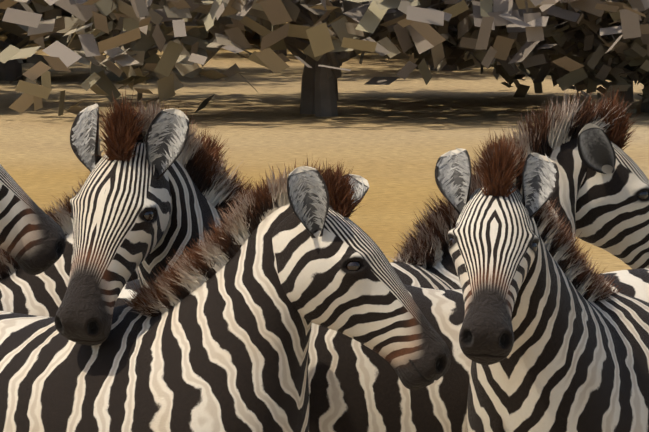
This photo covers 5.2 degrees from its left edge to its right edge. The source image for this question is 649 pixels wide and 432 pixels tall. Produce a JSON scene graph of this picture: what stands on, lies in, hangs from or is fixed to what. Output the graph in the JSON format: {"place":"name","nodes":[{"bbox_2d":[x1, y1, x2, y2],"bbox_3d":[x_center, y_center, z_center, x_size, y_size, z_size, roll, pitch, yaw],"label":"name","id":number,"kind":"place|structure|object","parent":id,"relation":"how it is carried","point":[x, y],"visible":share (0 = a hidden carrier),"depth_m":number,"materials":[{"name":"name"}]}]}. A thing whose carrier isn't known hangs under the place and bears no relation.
{"place":"outdoors","nodes":[
{"label":"outdoors","id":0,"kind":"place"},
{"bbox_2d":[0,11,648,273],"bbox_3d":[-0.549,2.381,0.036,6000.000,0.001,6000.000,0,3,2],"label":"ground","id":1,"kind":"structure","parent":0,"point":[393,142],"depth_m":57.70,"materials":[{"name":"beige sand"}]},
{"bbox_2d":[0,0,31,13],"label":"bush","id":2,"kind":"object","parent":1,"relation":"on","point":[4,10],"visible":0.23,"depth_m":62.02,"materials":[{"name":"brown plant"}]},
{"bbox_2d":[0,164,65,274],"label":"zebra","id":3,"kind":"object","parent":1,"relation":"on","point":[32,239],"visible":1,"depth_m":18.52,"materials":[{"name":"multicoloured"}]},
{"bbox_2d":[29,16,49,42],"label":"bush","id":4,"kind":"object","parent":1,"relation":"on","point":[46,38],"visible":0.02,"depth_m":79.14,"materials":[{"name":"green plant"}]},
{"bbox_2d":[0,2,164,80],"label":"tree","id":5,"kind":"object","parent":1,"relation":"on","point":[10,70],"visible":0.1,"depth_m":67.35,"materials":[{"name":"brown plant"}]},
{"bbox_2d":[0,129,231,316],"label":"zebra","id":6,"kind":"object","parent":1,"relation":"on","point":[23,292],"visible":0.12,"depth_m":19.53,"materials":[{"name":"multicoloured"}]},
{"bbox_2d":[0,0,252,82],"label":"tree","id":7,"kind":"object","parent":1,"relation":"on","point":[52,11],"visible":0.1,"depth_m":67.12,"materials":[{"name":"brown plant"}]},
{"bbox_2d":[0,153,450,431],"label":"zebra","id":8,"kind":"object","parent":1,"relation":"on","point":[210,334],"visible":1,"depth_m":16.90,"materials":[{"name":"multicoloured"}]},
{"bbox_2d":[112,0,443,116],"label":"tree","id":9,"kind":"object","parent":1,"relation":"on","point":[325,99],"visible":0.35,"depth_m":59.07,"materials":[{"name":"brown plant"}]},
{"bbox_2d":[273,24,286,55],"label":"bush","id":10,"kind":"object","parent":1,"relation":"on","point":[284,52],"visible":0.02,"depth_m":74.64,"materials":[{"name":"brown plant"}]},
{"bbox_2d":[252,1,378,39],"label":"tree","id":11,"kind":"object","parent":1,"relation":"on","point":[256,35],"depth_m":80.53,"materials":[{"name":"brown plant"}]},
{"bbox_2d":[0,0,648,116],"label":"tree","id":12,"kind":"object","parent":1,"relation":"on","point":[188,24],"visible":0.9,"depth_m":57.56,"materials":[{"name":"brown plant"}]},
{"bbox_2d":[54,90,648,431],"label":"zebra","id":13,"kind":"object","parent":1,"relation":"on","point":[158,188],"visible":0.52,"depth_m":17.25,"materials":[{"name":"multicoloured"}]},
{"bbox_2d":[285,0,466,100],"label":"tree","id":14,"kind":"object","parent":1,"relation":"on","point":[294,51],"visible":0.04,"depth_m":62.34,"materials":[{"name":"brown plant"}]},
{"bbox_2d":[300,0,456,70],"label":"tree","id":15,"kind":"object","parent":1,"relation":"on","point":[449,67],"depth_m":70.15,"materials":[{"name":"brown plant"}]},
{"bbox_2d":[114,83,648,306],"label":"zebra","id":16,"kind":"object","parent":1,"relation":"on","point":[602,191],"visible":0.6,"depth_m":18.89,"materials":[{"name":"multicoloured"}]},
{"bbox_2d":[371,0,633,101],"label":"tree","id":17,"kind":"object","parent":1,"relation":"on","point":[459,61],"visible":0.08,"depth_m":62.00,"materials":[{"name":"brown plant"}]},
{"bbox_2d":[425,0,648,112],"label":"tree","id":18,"kind":"object","parent":1,"relation":"on","point":[599,63],"visible":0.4,"depth_m":59.45,"materials":[{"name":"brown plant"}]},
{"bbox_2d":[435,129,648,431],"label":"zebra","id":19,"kind":"object","parent":1,"relation":"on","point":[554,334],"visible":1,"depth_m":17.14,"materials":[{"name":"multicoloured"}]},
{"bbox_2d":[603,0,648,71],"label":"tree","id":20,"kind":"object","parent":1,"relation":"on","point":[638,4],"visible":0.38,"depth_m":58.40,"materials":[{"name":"brown plant"}]}
]}

